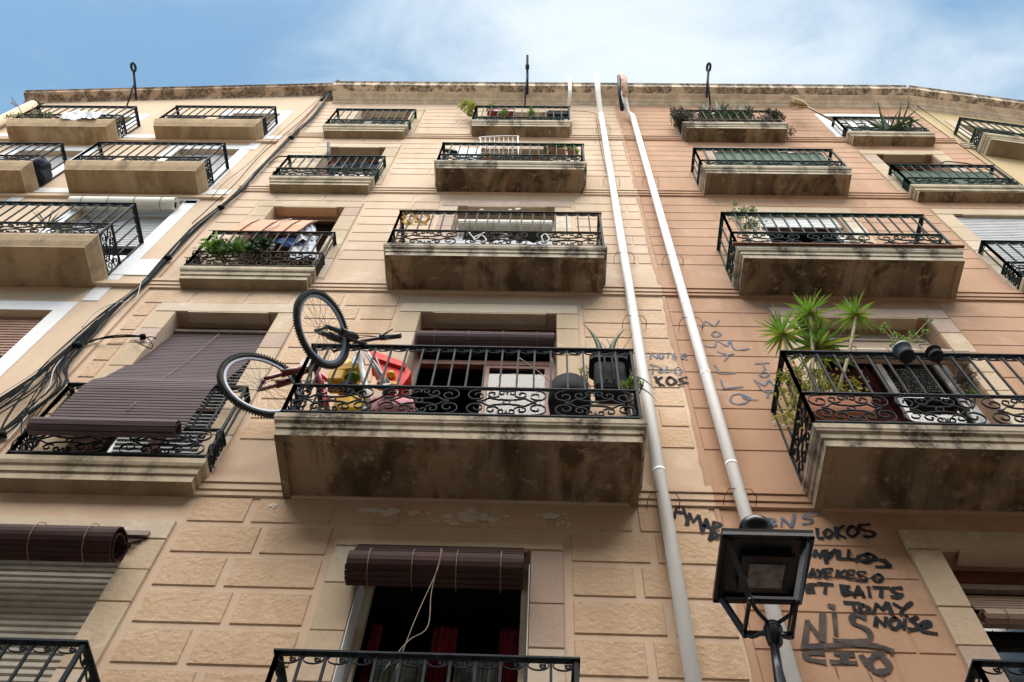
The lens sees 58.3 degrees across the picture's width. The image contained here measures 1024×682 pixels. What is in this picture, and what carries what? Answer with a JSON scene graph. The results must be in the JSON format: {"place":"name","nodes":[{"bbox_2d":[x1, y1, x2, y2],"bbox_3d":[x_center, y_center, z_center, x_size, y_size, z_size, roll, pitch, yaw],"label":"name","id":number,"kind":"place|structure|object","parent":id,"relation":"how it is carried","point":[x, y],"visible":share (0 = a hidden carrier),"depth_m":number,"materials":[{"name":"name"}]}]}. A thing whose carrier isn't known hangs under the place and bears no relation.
{"place":"outdoors","nodes":[
{"label":"outdoors","id":0,"kind":"place"},
{"bbox_2d":[0,0,1023,114],"label":"sky","id":1,"kind":"structure","parent":0,"point":[966,46],"materials":[{"name":"blue"}]},
{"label":"pavement","id":2,"kind":"structure","parent":0,"visible":0},
{"bbox_2d":[0,81,752,681],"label":"apartment building","id":3,"kind":"structure","parent":2,"relation":"on","point":[232,569],"depth_m":6.42,"materials":[{"name":"beige paint"}]},
{"bbox_2d":[0,546,129,681],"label":"window","id":4,"kind":"structure","parent":3,"relation":"in","point":[41,599],"depth_m":5.61,"materials":[{"name":"beige wood"}]},
{"bbox_2d":[0,522,150,566],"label":"roller blind","id":5,"kind":"object","parent":3,"relation":"attached to","point":[64,543],"visible":1,"depth_m":5.65,"materials":[{"name":"wood"}]},
{"bbox_2d":[85,333,155,348],"bbox_3d":[-3.564,0.002,8.355,0.674,0.264,0.060,1,-62,2],"label":"cable junction","id":6,"kind":"object","parent":3,"relation":"attached to","point":[142,336],"visible":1,"depth_m":8.42,"materials":[{"name":"plastic"}]},
{"bbox_2d":[26,329,267,437],"bbox_3d":[-2.915,0.268,7.799,1.153,2.384,0.496,1,-62,2],"label":"roller blind","id":7,"kind":"object","parent":3,"relation":"attached to","point":[164,388],"visible":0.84,"depth_m":7.30,"materials":[{"name":"wood"}]},
{"bbox_2d":[84,328,268,453],"bbox_3d":[-2.834,0.524,7.918,1.010,2.660,0.050,1,-62,2],"label":"window","id":8,"kind":"structure","parent":3,"relation":"in","point":[113,444],"depth_m":7.43,"materials":[{"name":"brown wood"}]},
{"bbox_2d":[199,231,218,252],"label":"potted plant","id":9,"kind":"object","parent":3,"relation":"on","point":[212,236],"visible":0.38,"depth_m":10.17,"materials":[{"name":"green plant"}]},
{"bbox_2d":[197,235,251,261],"bbox_3d":[-3.117,-1.025,9.967,0.572,0.521,0.253,1,-62,2],"label":"potted plant","id":10,"kind":"object","parent":3,"relation":"on","point":[222,246],"visible":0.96,"depth_m":9.88,"materials":[{"name":"green plant"}]},
{"bbox_2d":[239,235,276,263],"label":"potted plant","id":11,"kind":"object","parent":3,"relation":"on","point":[261,241],"visible":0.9,"depth_m":10.04,"materials":[{"name":"green plant"}]},
{"bbox_2d":[255,236,302,246],"bbox_3d":[-2.636,-1.130,10.356,0.581,0.292,0.089,1,-62,2],"label":"blue tarp","id":12,"kind":"object","parent":3,"relation":"hanging from","point":[290,241],"visible":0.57,"depth_m":10.33,"materials":[{"name":"plastic"}]},
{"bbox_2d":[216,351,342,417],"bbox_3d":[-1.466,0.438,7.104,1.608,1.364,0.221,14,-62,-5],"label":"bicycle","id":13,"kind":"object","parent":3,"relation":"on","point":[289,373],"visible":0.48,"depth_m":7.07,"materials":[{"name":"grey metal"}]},
{"bbox_2d":[225,218,337,231],"bbox_3d":[-2.704,-1.391,11.054,1.110,1.268,0.366,1,-62,2],"label":"roller blind","id":14,"kind":"object","parent":3,"relation":"attached to","point":[285,224],"visible":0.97,"depth_m":10.72,"materials":[{"name":"beige fabric"}]},
{"bbox_2d":[244,223,335,265],"bbox_3d":[-2.606,-0.988,10.742,0.900,2.240,0.050,1,-62,2],"label":"window","id":15,"kind":"structure","parent":3,"relation":"in","point":[327,227],"depth_m":10.95,"materials":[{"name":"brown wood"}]},
{"bbox_2d":[290,224,318,258],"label":"plastic bags","id":16,"kind":"object","parent":3,"relation":"hanging from","point":[310,245],"visible":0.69,"depth_m":10.29,"materials":[{"name":"white plastic"}]},
{"bbox_2d":[327,142,330,164],"bbox_3d":[-2.652,-2.722,13.273,0.269,1.019,0.043,1,-62,2],"label":"wooden post","id":17,"kind":"object","parent":3,"relation":"attached to","point":[328,148],"visible":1,"depth_m":13.28,"materials":[{"name":"paint"}]},
{"bbox_2d":[327,356,364,410],"bbox_3d":[-1.240,0.329,7.018,0.328,0.885,0.200,1,-62,2],"label":"ride on toy","id":18,"kind":"object","parent":3,"relation":"on","point":[342,373],"visible":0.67,"depth_m":6.98,"materials":[{"name":"yellow plastic"}]},
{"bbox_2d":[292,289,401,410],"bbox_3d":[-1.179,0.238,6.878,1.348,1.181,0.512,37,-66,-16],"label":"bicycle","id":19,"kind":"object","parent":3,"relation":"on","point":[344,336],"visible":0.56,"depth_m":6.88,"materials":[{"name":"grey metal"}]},
{"bbox_2d":[321,159,379,175],"bbox_3d":[-2.367,-2.332,13.253,0.840,1.830,0.050,1,-62,2],"label":"window","id":20,"kind":"structure","parent":3,"relation":"in","point":[333,161],"depth_m":13.96,"materials":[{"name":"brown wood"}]},
{"bbox_2d":[324,160,380,174],"bbox_3d":[-2.195,-2.413,12.768,0.781,0.627,0.149,1,-62,2],"label":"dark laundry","id":21,"kind":"object","parent":3,"relation":"hanging from","point":[349,164],"visible":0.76,"depth_m":12.80,"materials":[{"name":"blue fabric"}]},
{"bbox_2d":[362,119,407,123],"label":"window","id":22,"kind":"structure","parent":3,"relation":"in","point":[367,122],"depth_m":15.78,"materials":[{"name":"white paint"}]},
{"bbox_2d":[370,351,411,396],"bbox_3d":[-0.992,0.283,7.349,0.377,0.563,0.207,1,-62,2],"label":"toy wheelbarrow","id":23,"kind":"object","parent":3,"relation":"on","point":[393,370],"visible":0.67,"depth_m":7.31,"materials":[{"name":"red plastic"}]},
{"bbox_2d":[370,397,414,411],"bbox_3d":[-0.900,0.506,6.742,0.403,0.180,0.189,1,-62,2],"label":"cloth bundle","id":24,"kind":"object","parent":3,"relation":"on","point":[375,404],"visible":0.4,"depth_m":6.67,"materials":[{"name":"fabric"}]},
{"bbox_2d":[401,211,430,225],"bbox_3d":[-1.062,-1.369,10.188,0.340,0.481,0.080,1,-62,2],"label":"leaf garland","id":25,"kind":"object","parent":3,"relation":"attached to","point":[417,220],"visible":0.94,"depth_m":10.12},
{"bbox_2d":[344,544,525,681],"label":"roller blind","id":26,"kind":"object","parent":3,"relation":"attached to","point":[432,567],"visible":0.98,"depth_m":5.47,"materials":[{"name":"wood"}]},
{"bbox_2d":[342,570,528,681],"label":"window","id":27,"kind":"structure","parent":3,"relation":"in","point":[462,620],"depth_m":6.30,"materials":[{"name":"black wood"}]},
{"bbox_2d":[457,97,476,116],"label":"shrub","id":28,"kind":"object","parent":3,"relation":"attached to","point":[470,107],"visible":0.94,"depth_m":15.27,"materials":[{"name":"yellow plant"}]},
{"bbox_2d":[456,148,481,159],"bbox_3d":[-0.632,-2.639,13.026,0.360,0.580,0.040,1,-62,2],"label":"white board","id":29,"kind":"object","parent":3,"relation":"on","point":[470,151],"visible":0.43,"depth_m":13.11,"materials":[{"name":"fabric"}]},
{"bbox_2d":[409,240,546,243],"bbox_3d":[-0.380,-1.030,9.976,1.520,0.320,0.041,1,-62,2],"label":"white sheet","id":30,"kind":"object","parent":3,"relation":"attached to","point":[496,241],"visible":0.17,"depth_m":10.08,"materials":[{"name":"fabric"}]},
{"bbox_2d":[469,232,486,241],"bbox_3d":[-0.357,-1.079,9.518,0.205,0.264,0.012,1,-62,2],"label":"rope","id":31,"kind":"object","parent":3,"relation":"attached to","point":[478,235],"visible":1,"depth_m":9.52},
{"bbox_2d":[406,328,555,414],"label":"window","id":32,"kind":"structure","parent":3,"relation":"in","point":[542,362],"depth_m":8.55,"materials":[{"name":"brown wood"}]},
{"bbox_2d":[416,330,554,346],"bbox_3d":[-0.241,-0.043,8.700,1.300,0.380,0.205,1,-62,2],"label":"roller blind","id":33,"kind":"object","parent":3,"relation":"attached to","point":[503,338],"visible":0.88,"depth_m":8.54,"materials":[{"name":"plastic"}]},
{"bbox_2d":[486,101,494,115],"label":"shrub","id":34,"kind":"object","parent":3,"relation":"on","point":[492,111],"visible":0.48,"depth_m":15.19,"materials":[{"name":"green plant"}]},
{"bbox_2d":[479,135,518,153],"bbox_3d":[-0.192,-2.769,13.033,0.613,0.992,0.041,1,-62,2],"label":"drying rack","id":35,"kind":"object","parent":3,"relation":"attached to","point":[517,141],"visible":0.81,"depth_m":13.34,"materials":[{"name":"metal"}]},
{"bbox_2d":[490,108,514,115],"bbox_3d":[-0.162,-3.854,15.474,0.420,0.160,0.110,1,-62,2],"label":"flower trough","id":36,"kind":"object","parent":3,"relation":"attached to","point":[511,112],"visible":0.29,"depth_m":15.41,"materials":[{"name":"plastic"}]},
{"bbox_2d":[499,107,508,118],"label":"herb plant","id":37,"kind":"object","parent":3,"relation":"on","point":[504,111],"visible":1,"depth_m":14.74,"materials":[{"name":"green plant"}]},
{"bbox_2d":[454,221,553,244],"bbox_3d":[-0.116,-0.970,10.701,1.220,2.340,0.050,1,-62,2],"label":"window","id":38,"kind":"structure","parent":3,"relation":"in","point":[531,237],"depth_m":11.26,"materials":[{"name":"white paint"}]},
{"bbox_2d":[458,219,552,230],"bbox_3d":[-0.080,-1.470,11.360,1.170,0.355,0.150,1,-62,2],"label":"roller blind","id":39,"kind":"object","parent":3,"relation":"attached to","point":[504,225],"visible":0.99,"depth_m":11.22,"materials":[{"name":"plastic"}]},
{"bbox_2d":[524,55,528,105],"bbox_3d":[0.263,-4.625,16.267,0.076,0.785,0.740,1,-62,2],"label":"roof hook","id":40,"kind":"object","parent":3,"relation":"attached to","point":[527,76],"visible":0.98,"depth_m":16.30,"materials":[{"name":"paint"}]},
{"bbox_2d":[527,106,535,118],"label":"herb plant","id":41,"kind":"object","parent":3,"relation":"on","point":[532,112],"visible":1,"depth_m":14.76,"materials":[{"name":"green plant"}]},
{"bbox_2d":[520,358,555,380],"bbox_3d":[0.224,0.239,7.694,0.347,0.597,0.112,-32,-68,18],"label":"string","id":42,"kind":"object","parent":3,"relation":"hanging from","point":[538,371],"visible":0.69,"depth_m":7.65,"materials":[{"name":"fabric"}]},
{"bbox_2d":[542,143,555,154],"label":"potted plant","id":43,"kind":"object","parent":3,"relation":"on","point":[551,151],"visible":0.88,"depth_m":12.77,"materials":[{"name":"green plant"}]},
{"bbox_2d":[547,110,567,116],"bbox_3d":[0.755,-3.757,15.238,0.340,0.240,0.100,1,-62,2],"label":"dark box","id":44,"kind":"object","parent":3,"relation":"attached to","point":[557,113],"visible":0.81,"depth_m":15.13,"materials":[{"name":"black plastic"}]},
{"bbox_2d":[553,144,567,157],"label":"potted plant","id":45,"kind":"object","parent":3,"relation":"on","point":[560,150],"visible":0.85,"depth_m":12.71,"materials":[{"name":"brown plant"}]},
{"bbox_2d":[548,373,590,415],"bbox_3d":[0.439,0.431,7.033,0.329,0.340,0.329,1,-62,2],"label":"round bin","id":46,"kind":"object","parent":3,"relation":"on","point":[575,381],"visible":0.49,"depth_m":6.89,"materials":[{"name":"black plastic"}]},
{"bbox_2d":[577,365,590,388],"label":"creeping plant","id":47,"kind":"object","parent":46,"relation":"in","point":[586,375],"visible":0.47,"depth_m":7.46,"materials":[{"name":"yellow plant"}]},
{"bbox_2d":[567,78,571,105],"bbox_3d":[0.996,-4.328,15.980,0.062,0.874,0.316,6,-62,-1],"label":"vent pipe","id":48,"kind":"object","parent":3,"relation":"attached to","point":[569,91],"visible":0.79,"depth_m":15.66,"materials":[{"name":"white paint"}]},
{"bbox_2d":[564,143,579,157],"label":"potted plant","id":49,"kind":"object","parent":3,"relation":"on","point":[570,149],"visible":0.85,"depth_m":12.71,"materials":[{"name":"green plant"}]},
{"bbox_2d":[583,323,654,403],"bbox_3d":[0.824,0.234,7.258,0.491,1.299,0.275,1,-62,2],"label":"agave planter","id":50,"kind":"object","parent":3,"relation":"on","point":[609,375],"visible":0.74,"depth_m":7.15,"materials":[{"name":"black plastic"}]},
{"bbox_2d":[620,375,643,407],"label":"succulent","id":51,"kind":"object","parent":3,"relation":"on","point":[624,385],"visible":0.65,"depth_m":6.85,"materials":[{"name":"green plant"}]},
{"bbox_2d":[595,73,701,681],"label":"drainpipe","id":52,"kind":"object","parent":3,"relation":"attached to","point":[689,657],"visible":1,"depth_m":6.60,"materials":[{"name":"metal"}]},
{"bbox_2d":[712,514,814,681],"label":"street lamp","id":53,"kind":"object","parent":2,"relation":"on","point":[760,560],"visible":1,"depth_m":4.06,"materials":[{"name":"black metal"}]},
{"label":"street","id":54,"kind":"structure","parent":0,"visible":0},
{"bbox_2d":[0,83,332,430],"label":"apartment building","id":55,"kind":"structure","parent":54,"relation":"on","point":[192,149],"depth_m":11.99,"materials":[{"name":"beige paint"}]},
{"bbox_2d":[0,99,39,127],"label":"drainpipe","id":56,"kind":"object","parent":55,"relation":"attached to","point":[29,105],"visible":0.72,"depth_m":15.47,"materials":[{"name":"beige paint"}]},
{"bbox_2d":[0,317,43,357],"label":"window","id":57,"kind":"structure","parent":55,"relation":"in","point":[12,330],"depth_m":8.87,"materials":[{"name":"white paint"}]},
{"bbox_2d":[4,111,59,118],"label":"climbing plant","id":58,"kind":"object","parent":55,"relation":"on","point":[45,116],"visible":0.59,"depth_m":14.34,"materials":[{"name":"green plant"}]},
{"bbox_2d":[31,157,52,184],"bbox_3d":[-6.362,-2.330,12.391,0.257,0.402,0.388,28,-64,-12],"label":"dark bag","id":59,"kind":"object","parent":55,"relation":"on","point":[42,168],"visible":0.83,"depth_m":12.29,"materials":[{"name":"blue fabric"}]},
{"bbox_2d":[20,156,74,170],"bbox_3d":[-6.962,-2.602,13.535,0.950,0.830,0.012,1,-62,2],"label":"window","id":60,"kind":"structure","parent":55,"relation":"in","point":[58,160],"depth_m":13.74,"materials":[{"name":"white paint"}]},
{"bbox_2d":[30,209,77,232],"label":"spiky plant","id":61,"kind":"object","parent":55,"relation":"on","point":[48,226],"visible":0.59,"depth_m":10.07,"materials":[{"name":"green plant"}]},
{"bbox_2d":[60,110,105,119],"bbox_3d":[-6.718,-3.537,14.327,0.660,0.518,0.076,1,-62,2],"label":"hanging cloth","id":62,"kind":"object","parent":55,"relation":"hanging from","point":[75,114],"visible":1,"depth_m":14.28,"materials":[{"name":"fabric"}]},
{"bbox_2d":[79,208,122,232],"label":"spiky plant","id":63,"kind":"object","parent":55,"relation":"on","point":[108,220],"visible":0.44,"depth_m":10.08,"materials":[{"name":"green plant"}]},
{"bbox_2d":[63,211,172,258],"bbox_3d":[-4.865,-1.155,10.901,1.170,2.375,0.082,1,-62,2],"label":"window","id":64,"kind":"structure","parent":55,"relation":"in","point":[149,221],"depth_m":11.32,"materials":[{"name":"white paint"}]},
{"bbox_2d":[67,195,180,211],"bbox_3d":[-4.886,-1.753,11.590,1.348,0.321,0.195,1,-62,2],"label":"roller blind","id":65,"kind":"object","parent":55,"relation":"attached to","point":[159,204],"visible":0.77,"depth_m":11.47,"materials":[{"name":"plastic"}]},
{"bbox_2d":[126,62,137,105],"bbox_3d":[-6.664,-4.482,16.061,0.151,0.569,0.701,1,-62,2],"label":"roof hook","id":66,"kind":"object","parent":55,"relation":"attached to","point":[134,70],"visible":0.96,"depth_m":16.13,"materials":[{"name":"paint"}]},
{"bbox_2d":[0,79,338,442],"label":"cable bundle","id":67,"kind":"object","parent":55,"relation":"attached to","point":[59,361],"visible":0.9,"depth_m":8.17,"materials":[{"name":"rubber"}]},
{"bbox_2d":[82,278,141,326],"bbox_3d":[-3.850,-0.385,8.996,0.280,1.102,0.010,1,-62,2],"label":"cable","id":68,"kind":"object","parent":67,"relation":"hanging from","point":[114,303],"visible":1,"depth_m":8.96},
{"bbox_2d":[180,154,232,177],"bbox_3d":[-4.612,-2.491,13.382,0.900,1.365,0.068,1,-62,2],"label":"window","id":69,"kind":"structure","parent":55,"relation":"in","point":[215,156],"depth_m":13.77,"materials":[{"name":"white paint"}]},
{"bbox_2d":[192,96,322,223],"bbox_3d":[-3.628,-2.945,13.883,0.189,6.517,0.011,1,-62,2],"label":"cable","id":70,"kind":"object","parent":55,"relation":"attached to","point":[252,163],"visible":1,"depth_m":12.99,"materials":[{"name":"rubber"}]},
{"bbox_2d":[211,92,325,197],"bbox_3d":[-3.638,-3.409,14.749,0.276,6.646,0.008,1,-62,2],"label":"cable","id":71,"kind":"object","parent":55,"relation":"attached to","point":[265,146],"visible":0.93,"depth_m":13.98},
{"bbox_2d":[615,83,1023,681],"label":"apartment building","id":72,"kind":"structure","parent":54,"relation":"on","point":[906,505],"depth_m":8.34,"materials":[{"name":"pink paint"}]},
{"bbox_2d":[669,106,696,130],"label":"shrub","id":73,"kind":"object","parent":72,"relation":"on","point":[676,115],"visible":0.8,"depth_m":14.62,"materials":[{"name":"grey plant"}]},
{"bbox_2d":[698,100,715,118],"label":"spiky plant","id":74,"kind":"object","parent":72,"relation":"on","point":[707,114],"visible":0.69,"depth_m":14.90,"materials":[{"name":"green plant"}]},
{"bbox_2d":[705,62,711,103],"bbox_3d":[3.458,-4.556,16.232,0.135,0.736,0.635,3,-62,1],"label":"roof hook","id":75,"kind":"object","parent":72,"relation":"attached to","point":[707,80],"visible":0.98,"depth_m":16.17,"materials":[{"name":"paint"}]},
{"bbox_2d":[621,87,801,681],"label":"drainpipe","id":76,"kind":"object","parent":72,"relation":"attached to","point":[788,660],"visible":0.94,"depth_m":7.48,"materials":[{"name":"metal"}]},
{"bbox_2d":[617,75,623,110],"bbox_3d":[1.860,-4.294,15.851,0.109,1.273,0.346,1,-62,2],"label":"pipe stub","id":77,"kind":"object","parent":76,"relation":"attached to","point":[621,105],"visible":0.95,"depth_m":15.56,"materials":[{"name":"paint"}]},
{"bbox_2d":[619,72,628,97],"bbox_3d":[1.919,-4.426,15.762,0.165,1.430,0.110,-38,-70,20],"label":"rusty pipe cap","id":78,"kind":"object","parent":76,"relation":"attached to","point":[624,84],"visible":1,"depth_m":15.48,"materials":[{"name":"metal"}]},
{"bbox_2d":[712,100,729,118],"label":"spiky plant","id":79,"kind":"object","parent":72,"relation":"on","point":[718,107],"visible":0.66,"depth_m":15.04,"materials":[{"name":"green plant"}]},
{"bbox_2d":[723,105,741,118],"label":"spiky plant","id":80,"kind":"object","parent":72,"relation":"on","point":[733,115],"visible":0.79,"depth_m":14.81,"materials":[{"name":"green plant"}]},
{"bbox_2d":[691,115,784,121],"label":"foliage","id":81,"kind":"object","parent":72,"relation":"on","point":[773,118],"visible":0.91,"depth_m":14.57,"materials":[{"name":"green plant"}]},
{"bbox_2d":[725,198,766,237],"bbox_3d":[2.642,-1.345,10.293,0.404,0.886,0.303,33,-65,-14],"label":"potted shrub","id":82,"kind":"object","parent":72,"relation":"on","point":[747,224],"visible":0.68,"depth_m":10.29,"materials":[{"name":"green plant"}]},
{"bbox_2d":[736,103,755,119],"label":"spiky plant","id":83,"kind":"object","parent":72,"relation":"on","point":[746,108],"visible":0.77,"depth_m":14.89,"materials":[{"name":"green plant"}]},
{"bbox_2d":[713,151,831,165],"bbox_3d":[3.522,-2.472,12.446,1.500,0.630,0.016,1,-62,2],"label":"shade cloth","id":84,"kind":"object","parent":72,"relation":"attached to","point":[758,156],"visible":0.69,"depth_m":12.53,"materials":[{"name":"fabric"}]},
{"bbox_2d":[761,107,786,119],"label":"shrub","id":85,"kind":"object","parent":72,"relation":"on","point":[774,113],"visible":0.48,"depth_m":14.72,"materials":[{"name":"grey plant"}]},
{"bbox_2d":[756,303,816,410],"bbox_3d":[2.224,0.110,7.216,0.466,1.242,0.475,-15,-64,10],"label":"dracaena plant","id":86,"kind":"object","parent":72,"relation":"on","point":[779,333],"visible":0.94,"depth_m":7.50,"materials":[{"name":"green plant"}]},
{"bbox_2d":[786,124,796,138],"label":"creeper","id":87,"kind":"object","parent":72,"relation":"attached to","point":[791,129],"visible":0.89,"depth_m":14.16,"materials":[{"name":"green plant"}]},
{"bbox_2d":[756,216,850,242],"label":"window","id":88,"kind":"structure","parent":72,"relation":"in","point":[779,221],"depth_m":11.31,"materials":[{"name":"white paint"}]},
{"bbox_2d":[785,95,833,121],"bbox_3d":[4.834,-3.926,15.214,0.678,1.434,0.131,8,-62,-2],"label":"straw broom","id":89,"kind":"object","parent":72,"relation":"on","point":[797,103],"visible":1,"depth_m":15.02,"materials":[{"name":"wicker"}]},
{"bbox_2d":[780,288,839,390],"bbox_3d":[2.493,0.033,7.343,0.476,1.616,0.536,28,-64,-12],"label":"dracaena plant","id":90,"kind":"object","parent":72,"relation":"on","point":[807,305],"visible":0.83,"depth_m":7.82,"materials":[{"name":"green plant"}]},
{"bbox_2d":[784,306,856,390],"bbox_3d":[2.518,0.164,7.359,0.596,1.200,0.637,1,-62,2],"label":"dracaena plant","id":91,"kind":"object","parent":72,"relation":"on","point":[822,342],"visible":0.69,"depth_m":7.53,"materials":[{"name":"green plant"}]},
{"bbox_2d":[771,359,875,429],"bbox_3d":[2.285,0.409,6.807,0.885,1.113,0.263,1,-62,2],"label":"jade plant","id":92,"kind":"object","parent":72,"relation":"on","point":[804,387],"visible":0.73,"depth_m":6.70,"materials":[{"name":"green plant"}]},
{"bbox_2d":[832,289,877,391],"bbox_3d":[2.717,0.047,7.373,0.731,1.600,0.411,-9,-63,7],"label":"dracaena plant","id":93,"kind":"object","parent":72,"relation":"on","point":[855,317],"visible":0.98,"depth_m":7.79,"materials":[{"name":"green plant"}]},
{"bbox_2d":[835,120,875,130],"bbox_3d":[5.683,-3.373,14.918,0.780,1.500,0.050,1,-62,2],"label":"window","id":94,"kind":"structure","parent":72,"relation":"in","point":[843,122],"depth_m":15.38,"materials":[{"name":"white paint"}]},
{"bbox_2d":[863,101,924,130],"bbox_3d":[5.973,-3.385,14.492,1.301,0.666,0.933,1,-62,2],"label":"spiky plant","id":95,"kind":"object","parent":72,"relation":"on","point":[885,126],"visible":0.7,"depth_m":14.28,"materials":[{"name":"green plant"}]},
{"bbox_2d":[829,338,969,365],"bbox_3d":[3.396,0.057,8.385,1.234,0.790,0.315,1,-62,2],"label":"roller blind","id":96,"kind":"object","parent":72,"relation":"attached to","point":[870,344],"visible":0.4,"depth_m":8.06,"materials":[{"name":"wood"}]},
{"bbox_2d":[878,316,932,363],"bbox_3d":[3.167,-0.045,7.203,0.469,0.594,0.147,-9,-63,7],"label":"hanging pot","id":97,"kind":"object","parent":72,"relation":"hanging from","point":[903,351],"visible":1,"depth_m":7.05,"materials":[{"name":"grey plastic"}]},
{"bbox_2d":[822,333,989,422],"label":"window","id":98,"kind":"structure","parent":72,"relation":"in","point":[888,376],"depth_m":8.20,"materials":[{"name":"glass"}]},
{"bbox_2d":[893,167,933,171],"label":"window","id":99,"kind":"structure","parent":72,"relation":"in","point":[899,168],"depth_m":13.59,"materials":[{"name":"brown wood"}]},
{"bbox_2d":[919,344,943,362],"bbox_3d":[3.233,0.061,7.081,0.123,0.268,0.123,1,-62,2],"label":"hanging pot","id":100,"kind":"object","parent":72,"relation":"hanging from","point":[934,353],"visible":1,"depth_m":6.97,"materials":[{"name":"black plastic"}]},
{"bbox_2d":[892,171,1002,183],"bbox_3d":[5.856,-2.148,12.257,1.310,0.770,0.016,1,-62,2],"label":"shade cloth","id":101,"kind":"object","parent":72,"relation":"attached to","point":[941,173],"visible":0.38,"depth_m":12.44,"materials":[{"name":"fabric"}]},
{"bbox_2d":[952,368,980,392],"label":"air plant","id":102,"kind":"object","parent":72,"relation":"hanging from","point":[959,377],"visible":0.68,"depth_m":7.64,"materials":[{"name":"plant"}]},
{"bbox_2d":[960,381,977,409],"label":"potted herb","id":103,"kind":"object","parent":72,"relation":"on","point":[966,391],"visible":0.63,"depth_m":6.92,"materials":[{"name":"green plant"}]},
{"bbox_2d":[952,571,1023,681],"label":"window","id":104,"kind":"structure","parent":72,"relation":"in","point":[1009,644],"depth_m":5.59,"materials":[{"name":"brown wood"}]},
{"bbox_2d":[956,217,1023,275],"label":"roller blind","id":105,"kind":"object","parent":72,"relation":"in","point":[983,228],"depth_m":10.93,"materials":[{"name":"white paint"}]},
{"bbox_2d":[959,583,1023,630],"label":"roller blind","id":106,"kind":"object","parent":72,"relation":"attached to","point":[1001,612],"visible":0.84,"depth_m":5.69,"materials":[{"name":"wood"}]},
{"bbox_2d":[907,85,1023,184],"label":"apartment building","id":107,"kind":"structure","parent":54,"relation":"on","point":[991,128],"depth_m":15.59,"materials":[{"name":"yellow paint"}]},
{"bbox_2d":[918,106,1021,184],"bbox_3d":[7.003,-3.282,14.544,0.120,5.156,0.011,1,-62,2],"label":"cable","id":108,"kind":"object","parent":107,"relation":"attached to","point":[970,146],"visible":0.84,"depth_m":13.86,"materials":[{"name":"rubber"}]},
{"bbox_2d":[942,132,1012,182],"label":"window","id":109,"kind":"structure","parent":107,"relation":"in","point":[942,132],"depth_m":15.35,"materials":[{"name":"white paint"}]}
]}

